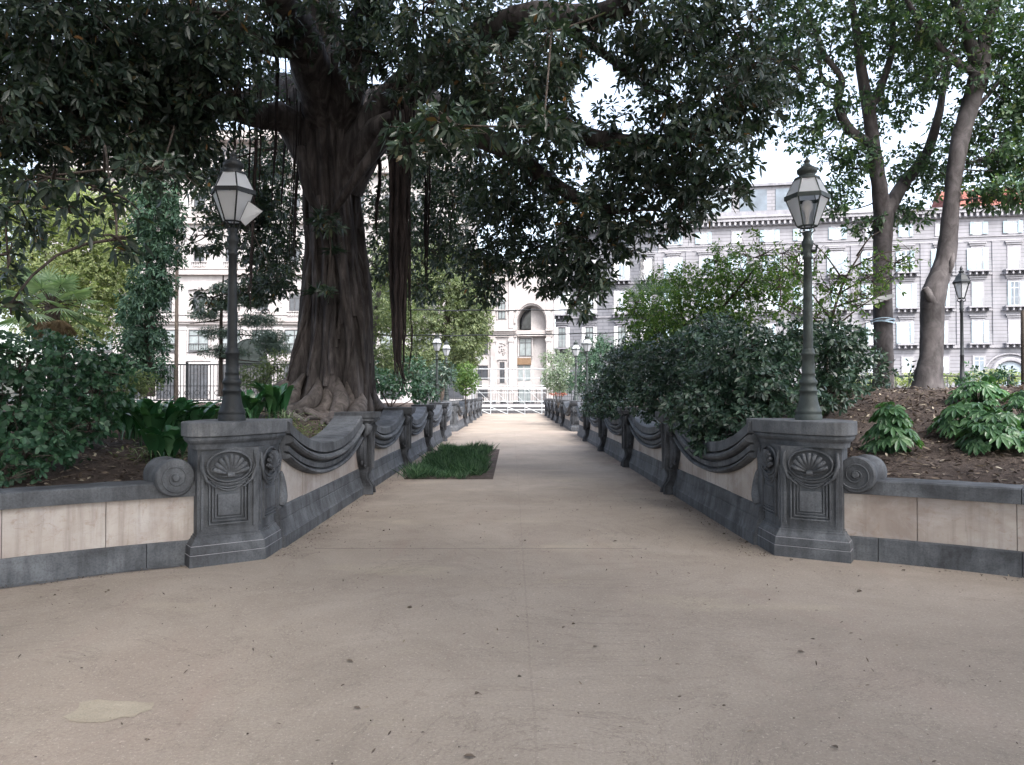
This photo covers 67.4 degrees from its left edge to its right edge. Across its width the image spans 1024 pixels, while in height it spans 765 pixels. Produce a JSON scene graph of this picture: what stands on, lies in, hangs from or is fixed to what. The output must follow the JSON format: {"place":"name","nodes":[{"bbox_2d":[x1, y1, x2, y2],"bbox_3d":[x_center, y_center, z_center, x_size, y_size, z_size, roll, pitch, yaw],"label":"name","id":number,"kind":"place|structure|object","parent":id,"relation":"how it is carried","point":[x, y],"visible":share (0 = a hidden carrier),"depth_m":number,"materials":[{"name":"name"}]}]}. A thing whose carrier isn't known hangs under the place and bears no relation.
{"place":"outdoors","nodes":[
{"label":"outdoors","id":0,"kind":"place"},
{"bbox_2d":[0,402,410,488],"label":"soil bed","id":1,"kind":"object","parent":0,"point":[101,467],"visible":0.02,"depth_m":8.38,"materials":[{"name":"soil"}]},
{"bbox_2d":[0,263,109,398],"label":"fan palm","id":2,"kind":"object","parent":1,"relation":"on","point":[52,315],"visible":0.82,"depth_m":15.91,"materials":[{"name":"green plant"}]},
{"bbox_2d":[0,325,110,487],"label":"shrub","id":3,"kind":"object","parent":1,"relation":"on","point":[36,437],"visible":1,"depth_m":7.67,"materials":[{"name":"green plant"}]},
{"bbox_2d":[0,164,145,371],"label":"broadleaf tree","id":4,"kind":"object","parent":1,"relation":"on","point":[92,268],"visible":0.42,"depth_m":26.33,"materials":[{"name":"green plant"}]},
{"bbox_2d":[14,328,138,446],"bbox_3d":[-5.141,0.065,9.111,1.285,1.413,1.812,0,-1,-27],"label":"shrub","id":5,"kind":"object","parent":1,"relation":"on","point":[109,368],"visible":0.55,"depth_m":8.86,"materials":[{"name":"green plant"}]},
{"bbox_2d":[109,400,139,439],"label":"broad leaved plant","id":6,"kind":"object","parent":1,"relation":"on","point":[128,423],"visible":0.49,"depth_m":10.10,"materials":[{"name":"green plant"}]},
{"bbox_2d":[94,368,164,398],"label":"shrub","id":7,"kind":"object","parent":1,"relation":"on","point":[141,387],"visible":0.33,"depth_m":16.99,"materials":[{"name":"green plant"}]},
{"bbox_2d":[107,148,189,396],"bbox_3d":[-11.323,-3.597,24.067,2.368,8.076,2.287,0,-1,0],"label":"dark conifer","id":8,"kind":"object","parent":1,"relation":"on","point":[153,292],"visible":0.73,"depth_m":23.72,"materials":[{"name":"green plant"}]},
{"bbox_2d":[138,425,187,460],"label":"broad leaved plant","id":9,"kind":"object","parent":1,"relation":"on","point":[170,442],"visible":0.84,"depth_m":8.77,"materials":[{"name":"green plant"}]},
{"bbox_2d":[116,396,214,446],"bbox_3d":[-4.392,0.483,9.592,1.090,0.622,0.922,0,-1,0],"label":"broad leaved plant","id":10,"kind":"object","parent":1,"relation":"on","point":[149,413],"visible":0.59,"depth_m":9.49,"materials":[{"name":"green plant"}]},
{"bbox_2d":[174,193,178,402],"bbox_3d":[-12.543,-4.025,29.567,0.893,9.985,0.171,0,-1,0],"label":"street pole","id":11,"kind":"object","parent":1,"relation":"on","point":[176,344],"visible":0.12,"depth_m":29.48,"materials":[{"name":"grey metal"}]},
{"bbox_2d":[70,362,288,400],"bbox_3d":[-12.719,0.115,30.002,9.641,1.820,0.080,0,-1,0],"label":"iron railing","id":12,"kind":"object","parent":1,"relation":"on","point":[186,385],"visible":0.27,"depth_m":29.99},
{"bbox_2d":[162,397,221,426],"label":"broad leaved plant","id":13,"kind":"object","parent":1,"relation":"on","point":[181,403],"visible":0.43,"depth_m":9.83,"materials":[{"name":"green plant"}]},
{"bbox_2d":[175,405,219,422],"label":"broad leaved plant","id":14,"kind":"object","parent":1,"relation":"on","point":[195,414],"visible":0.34,"depth_m":10.11,"materials":[{"name":"green plant"}]},
{"bbox_2d":[102,409,326,463],"bbox_3d":[-3.735,0.673,10.887,1.900,0.624,4.696,0,-1,0],"label":"ground cover","id":15,"kind":"object","parent":1,"relation":"on","point":[294,421],"visible":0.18,"depth_m":10.88,"materials":[{"name":"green plant"}]},
{"bbox_2d":[185,275,291,396],"bbox_3d":[-7.838,-1.339,22.021,3.104,3.484,1.370,0,-1,0],"label":"cedar","id":16,"kind":"object","parent":1,"relation":"on","point":[269,340],"visible":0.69,"depth_m":21.92,"materials":[{"name":"green plant"}]},
{"bbox_2d":[217,390,267,417],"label":"broad leaved plant","id":17,"kind":"object","parent":1,"relation":"on","point":[253,404],"visible":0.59,"depth_m":12.14,"materials":[{"name":"green plant"}]},
{"bbox_2d":[239,348,290,393],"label":"shrub","id":18,"kind":"object","parent":1,"relation":"on","point":[261,379],"visible":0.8,"depth_m":18.84,"materials":[{"name":"green plant"}]},
{"bbox_2d":[244,381,295,417],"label":"broad leaved plant","id":19,"kind":"object","parent":1,"relation":"on","point":[277,399],"visible":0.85,"depth_m":12.49,"materials":[{"name":"green plant"}]},
{"bbox_2d":[367,237,423,376],"bbox_3d":[-4.516,-2.130,28.041,2.631,6.235,3.114,0,-1,0],"label":"broadleaf tree","id":20,"kind":"object","parent":1,"relation":"on","point":[385,319],"visible":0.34,"depth_m":27.76,"materials":[{"name":"green plant"}]},
{"bbox_2d":[378,330,668,335],"bbox_3d":[0.500,-1.826,28.032,12.001,0.286,0.042,0,-1,0],"label":"cable","id":21,"kind":"object","parent":20,"relation":"attached to","point":[509,335],"visible":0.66,"depth_m":28.02,"materials":[{"name":"paint"}]},
{"bbox_2d":[381,305,682,310],"bbox_3d":[0.500,-2.714,28.047,12.001,0.232,0.042,0,-1,0],"label":"cable","id":22,"kind":"object","parent":20,"relation":"attached to","point":[508,310],"visible":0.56,"depth_m":28.03,"materials":[{"name":"paint"}]},
{"bbox_2d":[374,355,440,406],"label":"shrub","id":23,"kind":"object","parent":1,"relation":"on","point":[418,394],"visible":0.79,"depth_m":26.42,"materials":[{"name":"green plant"}]},
{"bbox_2d":[0,0,829,427],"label":"fig tree","id":24,"kind":"object","parent":1,"relation":"on","point":[92,82],"visible":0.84,"depth_m":12.35,"materials":[{"name":"green plant"}]},
{"bbox_2d":[219,403,412,405],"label":"soil bed","id":25,"kind":"object","parent":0,"point":[409,404],"depth_m":56.48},
{"bbox_2d":[371,240,495,400],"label":"broadleaf tree","id":26,"kind":"object","parent":25,"relation":"on","point":[464,349],"visible":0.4,"depth_m":41.10,"materials":[{"name":"green plant"}]},
{"bbox_2d":[451,361,480,408],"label":"shrub","id":27,"kind":"object","parent":25,"relation":"on","point":[466,378],"visible":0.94,"depth_m":36.69,"materials":[{"name":"green plant"}]},
{"bbox_2d":[0,413,1023,764],"bbox_3d":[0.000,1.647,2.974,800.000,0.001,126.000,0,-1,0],"label":"ground","id":28,"kind":"structure","parent":0,"point":[710,623],"depth_m":4.90,"materials":[{"name":"concrete"}]},
{"bbox_2d":[0,565,185,588],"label":"gutter","id":29,"kind":"object","parent":28,"relation":"on","point":[39,582],"visible":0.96,"depth_m":6.67,"materials":[{"name":"grey stone"}]},
{"bbox_2d":[0,456,194,585],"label":"curved wall","id":30,"kind":"structure","parent":28,"relation":"on","point":[61,531],"depth_m":6.87,"materials":[{"name":"grey stone"}]},
{"bbox_2d":[63,699,153,721],"bbox_3d":[-2.039,1.659,3.886,0.411,0.001,0.285,0,-1,0],"label":"path patch","id":31,"kind":"object","parent":28,"relation":"on","point":[98,710],"visible":1,"depth_m":3.88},
{"bbox_2d":[181,418,291,568],"bbox_3d":[-2.828,1.062,7.729,0.864,1.360,1.311,0,-1,0],"label":"pedestal","id":32,"kind":"object","parent":28,"relation":"on","point":[236,466],"visible":0.98,"depth_m":7.36,"materials":[{"name":"grey stone"}]},
{"bbox_2d":[211,151,262,420],"bbox_3d":[-2.792,-0.978,7.750,0.445,2.725,0.454,1,-1,-30],"label":"street lamp","id":33,"kind":"object","parent":32,"relation":"on","point":[233,192],"visible":1,"depth_m":7.67,"materials":[{"name":"metal"}]},
{"bbox_2d":[237,339,266,395],"bbox_3d":[-13.698,-0.027,40.005,1.905,4.522,1.900,0,-1,0],"label":"domed kiosk","id":34,"kind":"object","parent":28,"relation":"on","point":[244,343],"visible":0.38,"depth_m":39.35,"materials":[{"name":"paint"}]},
{"bbox_2d":[274,402,452,547],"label":"parapet wall","id":35,"kind":"structure","parent":28,"relation":"on","point":[338,462],"depth_m":11.41,"materials":[{"name":"grey stone"}]},
{"bbox_2d":[414,358,458,401],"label":"shrub","id":36,"kind":"object","parent":28,"relation":"on","point":[444,375],"visible":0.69,"depth_m":32.55,"materials":[{"name":"green plant"}]},
{"bbox_2d":[439,400,458,431],"bbox_3d":[-2.798,1.473,33.638,0.863,1.360,1.286,0,-1,0],"label":"pedestal","id":37,"kind":"object","parent":28,"relation":"on","point":[454,420],"visible":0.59,"depth_m":33.38,"materials":[{"name":"grey stone"}]},
{"bbox_2d":[404,449,499,478],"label":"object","id":38,"kind":"structure","parent":28,"relation":"on","point":[490,472],"depth_m":15.28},
{"bbox_2d":[392,440,499,479],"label":"grass","id":39,"kind":"structure","parent":38,"relation":"on","point":[448,460],"depth_m":16.18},
{"bbox_2d":[457,398,482,429],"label":"parapet wall","id":40,"kind":"structure","parent":28,"relation":"on","point":[471,412],"depth_m":42.62,"materials":[{"name":"grey stone"}]},
{"bbox_2d":[473,368,545,413],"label":"scaffold barrier","id":41,"kind":"object","parent":28,"relation":"on","point":[507,401],"visible":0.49,"depth_m":62.58,"materials":[{"name":"metal"}]},
{"bbox_2d":[0,433,1020,764],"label":"path debris","id":42,"kind":"object","parent":28,"relation":"on","point":[516,615],"visible":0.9,"depth_m":6.35,"materials":[{"name":"brown plant"}]},
{"bbox_2d":[544,398,571,429],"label":"parapet wall","id":43,"kind":"structure","parent":28,"relation":"on","point":[561,414],"depth_m":41.77,"materials":[{"name":"grey stone"}]},
{"bbox_2d":[538,347,580,407],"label":"shrub","id":44,"kind":"object","parent":28,"relation":"on","point":[554,376],"visible":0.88,"depth_m":39.84,"materials":[{"name":"green plant"}]},
{"bbox_2d":[570,400,582,431],"bbox_3d":[2.998,1.473,33.638,0.863,1.360,1.286,0,-1,0],"label":"pedestal","id":45,"kind":"object","parent":28,"relation":"on","point":[574,420],"visible":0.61,"depth_m":33.37,"materials":[{"name":"grey stone"}]},
{"bbox_2d":[571,340,580,399],"bbox_3d":[2.860,-0.556,34.413,0.393,2.725,0.454,0,-1,-5],"label":"street lamp","id":46,"kind":"object","parent":45,"relation":"on","point":[575,349],"visible":1,"depth_m":34.34,"materials":[{"name":"metal"}]},
{"bbox_2d":[576,402,764,544],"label":"parapet wall","id":47,"kind":"structure","parent":28,"relation":"on","point":[715,483],"depth_m":11.11,"materials":[{"name":"grey stone"}]},
{"bbox_2d":[746,418,856,563],"bbox_3d":[3.037,1.065,7.901,0.862,1.360,1.286,0,-1,0],"label":"pedestal","id":48,"kind":"object","parent":28,"relation":"on","point":[801,461],"visible":0.99,"depth_m":7.54,"materials":[{"name":"grey stone"}]},
{"bbox_2d":[784,157,830,419],"bbox_3d":[3.056,-0.975,7.936,0.393,2.725,0.454,-1,-1,45],"label":"street lamp","id":49,"kind":"object","parent":48,"relation":"on","point":[807,197],"visible":0.99,"depth_m":7.89,"materials":[{"name":"metal"}]},
{"bbox_2d":[843,454,1023,577],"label":"curved wall","id":50,"kind":"structure","parent":28,"relation":"on","point":[977,527],"depth_m":7.13,"materials":[{"name":"grey stone"}]},
{"bbox_2d":[864,368,1020,387],"bbox_3d":[18.425,-0.165,33.005,8.445,0.934,2.207,0,-1,0],"label":"flower bed","id":51,"kind":"object","parent":28,"relation":"on","point":[902,382],"visible":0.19,"depth_m":32.84,"materials":[{"name":"yellow plant"}]},
{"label":"far soil bed","id":52,"kind":"structure","parent":28,"relation":"on","visible":0},
{"bbox_2d":[565,332,616,399],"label":"shrub","id":53,"kind":"object","parent":52,"relation":"on","point":[601,349],"visible":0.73,"depth_m":35.72,"materials":[{"name":"green plant"}]},
{"bbox_3d":[-3.308,1.425,30.625,0.863,1.360,1.287,0,-1,0],"label":"pedestal","id":54,"kind":"object","parent":28,"relation":"on","visible":0},
{"bbox_2d":[432,333,441,400],"bbox_3d":[-2.980,-0.618,30.514,0.393,2.725,0.454,0,-1,-5],"label":"street lamp","id":55,"kind":"object","parent":54,"relation":"on","point":[436,343],"visible":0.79,"depth_m":30.44,"materials":[{"name":"metal"}]},
{"bbox_2d":[0,0,1023,396],"label":"sky","id":56,"kind":"structure","parent":0,"point":[780,167],"materials":[{"name":"white"}]},
{"bbox_2d":[482,403,544,412],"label":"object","id":57,"kind":"structure","parent":0,"point":[513,411],"depth_m":66.47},
{"bbox_2d":[477,261,554,402],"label":"arcade building","id":58,"kind":"structure","parent":0,"point":[517,352],"depth_m":91.79,"materials":[{"name":"paint"}]},
{"bbox_2d":[518,365,529,402],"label":"shop window","id":59,"kind":"structure","parent":58,"relation":"in","point":[520,372],"depth_m":92.24,"materials":[{"name":"grey glass"}]},
{"bbox_2d":[518,337,532,355],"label":"window","id":60,"kind":"structure","parent":58,"relation":"in","point":[525,344],"depth_m":92.31,"materials":[{"name":"grey glass"}]},
{"bbox_2d":[630,386,1023,484],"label":"soil bed","id":61,"kind":"object","parent":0,"point":[947,467],"visible":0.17,"depth_m":8.61,"materials":[{"name":"soil"}]},
{"bbox_2d":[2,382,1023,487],"bbox_3d":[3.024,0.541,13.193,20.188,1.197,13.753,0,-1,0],"label":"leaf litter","id":62,"kind":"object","parent":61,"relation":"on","point":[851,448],"visible":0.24,"depth_m":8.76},
{"bbox_2d":[579,335,653,420],"bbox_3d":[2.956,-0.117,21.038,2.379,2.418,5.064,0,-1,0],"label":"shrub","id":63,"kind":"object","parent":61,"relation":"on","point":[611,388],"visible":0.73,"depth_m":19.46,"materials":[{"name":"green plant"}]},
{"bbox_2d":[608,271,698,399],"bbox_3d":[4.563,-1.348,24.862,3.195,4.696,3.144,0,-1,0],"label":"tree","id":64,"kind":"object","parent":61,"relation":"on","point":[644,288],"visible":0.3,"depth_m":24.81,"materials":[{"name":"green plant"}]},
{"bbox_2d":[619,311,748,429],"bbox_3d":[3.115,-0.174,13.945,2.256,2.155,3.115,1,-1,-29],"label":"shrub","id":65,"kind":"object","parent":61,"relation":"on","point":[662,379],"visible":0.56,"depth_m":13.56,"materials":[{"name":"green plant"}]},
{"bbox_2d":[614,238,825,361],"bbox_3d":[4.810,-1.512,18.690,5.046,3.872,3.055,-1,-1,41],"label":"green tree","id":66,"kind":"object","parent":61,"relation":"on","point":[657,325],"visible":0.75,"depth_m":18.46,"materials":[{"name":"green plant"}]},
{"bbox_2d":[657,319,829,458],"bbox_3d":[3.224,0.088,10.630,2.270,1.905,2.286,-1,-1,32],"label":"shrub","id":67,"kind":"object","parent":61,"relation":"on","point":[754,375],"visible":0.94,"depth_m":10.20,"materials":[{"name":"green plant"}]},
{"bbox_2d":[765,316,889,416],"bbox_3d":[4.518,-0.231,11.159,1.850,1.470,1.906,0,-1,0],"label":"shrub","id":68,"kind":"object","parent":61,"relation":"on","point":[841,376],"visible":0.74,"depth_m":10.77,"materials":[{"name":"green plant"}]},
{"bbox_2d":[728,227,931,367],"bbox_3d":[5.235,-1.099,12.908,3.284,2.890,1.674,0,-1,0],"label":"sparse tree","id":69,"kind":"object","parent":61,"relation":"on","point":[845,280],"visible":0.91,"depth_m":12.79,"materials":[{"name":"green plant"}]},
{"bbox_2d":[731,0,992,387],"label":"tall tree","id":70,"kind":"object","parent":61,"relation":"on","point":[886,206],"visible":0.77,"depth_m":14.61,"materials":[{"name":"green plant"}]},
{"bbox_2d":[852,359,915,397],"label":"shrub","id":71,"kind":"object","parent":61,"relation":"on","point":[887,382],"visible":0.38,"depth_m":13.75,"materials":[{"name":"green plant"}]},
{"bbox_2d":[858,401,924,454],"bbox_3d":[4.309,0.575,8.677,0.708,0.723,0.655,0,-1,0],"label":"fatsia plant","id":72,"kind":"object","parent":61,"relation":"on","point":[893,430],"visible":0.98,"depth_m":8.56,"materials":[{"name":"green plant"}]},
{"bbox_2d":[870,0,1023,389],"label":"leaning tree","id":73,"kind":"object","parent":61,"relation":"on","point":[984,51],"visible":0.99,"depth_m":13.52,"materials":[{"name":"grey plant"}]},
{"bbox_2d":[952,266,969,386],"bbox_3d":[12.900,-1.401,22.025,0.520,3.900,0.450,0,-1,0],"label":"garden lamp","id":74,"kind":"object","parent":61,"relation":"on","point":[961,282],"visible":0.84,"depth_m":21.98,"materials":[{"name":"metal"}]},
{"bbox_2d":[927,397,1004,438],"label":"fatsia plant","id":75,"kind":"object","parent":61,"relation":"on","point":[947,420],"visible":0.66,"depth_m":9.15,"materials":[{"name":"green plant"}]},
{"bbox_2d":[944,374,1009,405],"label":"fatsia plant","id":76,"kind":"object","parent":61,"relation":"on","point":[987,388],"visible":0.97,"depth_m":11.06,"materials":[{"name":"green plant"}]},
{"bbox_2d":[945,361,1023,387],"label":"shrub","id":77,"kind":"object","parent":61,"relation":"on","point":[1000,373],"visible":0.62,"depth_m":15.18,"materials":[{"name":"green plant"}]},
{"bbox_2d":[953,410,1023,455],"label":"fatsia plant","id":78,"kind":"object","parent":61,"relation":"on","point":[991,426],"visible":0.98,"depth_m":8.43,"materials":[{"name":"green plant"}]},
{"bbox_2d":[994,389,1023,428],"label":"fatsia plant","id":79,"kind":"object","parent":61,"relation":"on","point":[1016,399],"visible":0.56,"depth_m":9.13,"materials":[{"name":"green plant"}]},
{"bbox_2d":[1021,310,1023,384],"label":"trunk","id":80,"kind":"object","parent":61,"relation":"on","point":[1022,345],"visible":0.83,"depth_m":15.09,"materials":[{"name":"wood"}]},
{"bbox_2d":[654,182,1023,388],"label":"palazzo building","id":81,"kind":"structure","parent":0,"point":[990,256],"depth_m":95.78,"materials":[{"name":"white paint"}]},
{"bbox_2d":[663,252,681,280],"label":"window","id":82,"kind":"structure","parent":81,"relation":"in","point":[674,260],"depth_m":101.23,"materials":[{"name":"white paint"}]},
{"bbox_2d":[740,189,766,211],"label":"attic window","id":83,"kind":"structure","parent":81,"relation":"in","point":[760,201],"depth_m":102.20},
{"bbox_2d":[760,228,779,241],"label":"window","id":84,"kind":"structure","parent":81,"relation":"in","point":[771,235],"depth_m":99.02,"materials":[{"name":"white paint"}]},
{"bbox_2d":[775,188,789,209],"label":"attic window","id":85,"kind":"structure","parent":81,"relation":"in","point":[781,193],"depth_m":101.65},
{"bbox_2d":[826,246,846,278],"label":"window","id":86,"kind":"structure","parent":81,"relation":"in","point":[836,257],"depth_m":97.42,"materials":[{"name":"white paint"}]},
{"bbox_2d":[896,316,918,348],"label":"window","id":87,"kind":"structure","parent":81,"relation":"in","point":[905,335],"depth_m":95.77,"materials":[{"name":"white paint"}]},
{"bbox_2d":[895,278,919,312],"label":"window","id":88,"kind":"structure","parent":81,"relation":"in","point":[909,301],"depth_m":95.82,"materials":[{"name":"white paint"}]},
{"bbox_2d":[896,244,919,276],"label":"window","id":89,"kind":"structure","parent":81,"relation":"in","point":[906,251],"depth_m":95.77,"materials":[{"name":"white paint"}]},
{"bbox_2d":[966,276,991,310],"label":"window","id":90,"kind":"structure","parent":81,"relation":"in","point":[977,287],"depth_m":94.31,"materials":[{"name":"white paint"}]},
{"bbox_2d":[966,242,991,274],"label":"window","id":91,"kind":"structure","parent":81,"relation":"in","point":[977,257],"depth_m":94.37,"materials":[{"name":"white paint"}]},
{"bbox_2d":[970,220,987,234],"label":"window","id":92,"kind":"structure","parent":81,"relation":"in","point":[979,227],"depth_m":94.47,"materials":[{"name":"white paint"}]},
{"bbox_2d":[967,315,992,347],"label":"window","id":93,"kind":"structure","parent":81,"relation":"in","point":[979,334],"depth_m":94.17,"materials":[{"name":"white paint"}]},
{"bbox_2d":[1003,314,1020,347],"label":"window","id":94,"kind":"structure","parent":81,"relation":"in","point":[1014,325],"depth_m":93.53,"materials":[{"name":"white paint"}]},
{"bbox_2d":[1002,240,1023,273],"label":"window","id":95,"kind":"structure","parent":81,"relation":"in","point":[1014,262],"depth_m":93.62,"materials":[{"name":"white paint"}]},
{"bbox_2d":[1003,219,1022,233],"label":"window","id":96,"kind":"structure","parent":81,"relation":"in","point":[1011,225],"depth_m":93.74,"materials":[{"name":"white paint"}]},
{"bbox_2d":[1003,275,1023,310],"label":"window","id":97,"kind":"structure","parent":81,"relation":"in","point":[1015,288],"depth_m":93.55,"materials":[{"name":"glass"}]},
{"label":"road","id":98,"kind":"structure","parent":0,"visible":0},
{"bbox_2d":[41,130,477,402],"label":"white palazzo","id":99,"kind":"structure","parent":98,"relation":"on","point":[204,274],"depth_m":75.05,"materials":[{"name":"grey stone"}]},
{"bbox_2d":[154,362,173,398],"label":"window","id":100,"kind":"structure","parent":99,"relation":"in","point":[165,385],"depth_m":74.97,"materials":[{"name":"white glass"}]},
{"bbox_2d":[187,328,209,351],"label":"window","id":101,"kind":"structure","parent":99,"relation":"in","point":[194,341],"depth_m":75.03,"materials":[{"name":"grey glass"}]},
{"bbox_2d":[188,362,209,398],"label":"window","id":102,"kind":"structure","parent":99,"relation":"in","point":[195,366],"depth_m":74.97,"materials":[{"name":"grey glass"}]},
{"bbox_2d":[286,284,300,315],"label":"window","id":103,"kind":"structure","parent":99,"relation":"in","point":[293,304],"depth_m":75.06,"materials":[{"name":"white glass"}]},
{"bbox_2d":[554,222,656,399],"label":"grey palazzo","id":104,"kind":"structure","parent":98,"relation":"on","point":[600,322],"depth_m":102.87,"materials":[{"name":"stone"}]},
{"bbox_2d":[554,322,570,351],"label":"window","id":105,"kind":"structure","parent":104,"relation":"in","point":[560,341],"depth_m":103.86,"materials":[{"name":"grey glass"}]},
{"bbox_2d":[554,291,570,318],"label":"window","id":106,"kind":"structure","parent":104,"relation":"in","point":[557,306],"depth_m":103.93,"materials":[{"name":"white paint"}]},
{"bbox_2d":[580,321,596,351],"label":"window","id":107,"kind":"structure","parent":104,"relation":"in","point":[587,329],"depth_m":103.18,"materials":[{"name":"grey glass"}]},
{"bbox_2d":[612,285,628,317],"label":"window","id":108,"kind":"structure","parent":104,"relation":"in","point":[617,294],"depth_m":102.45,"materials":[{"name":"white paint"}]},
{"bbox_2d":[612,255,630,284],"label":"window","id":109,"kind":"structure","parent":104,"relation":"in","point":[624,271],"depth_m":102.50,"materials":[{"name":"white paint"}]},
{"bbox_2d":[639,253,655,283],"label":"window","id":110,"kind":"structure","parent":104,"relation":"in","point":[646,265],"depth_m":101.90,"materials":[{"name":"white paint"}]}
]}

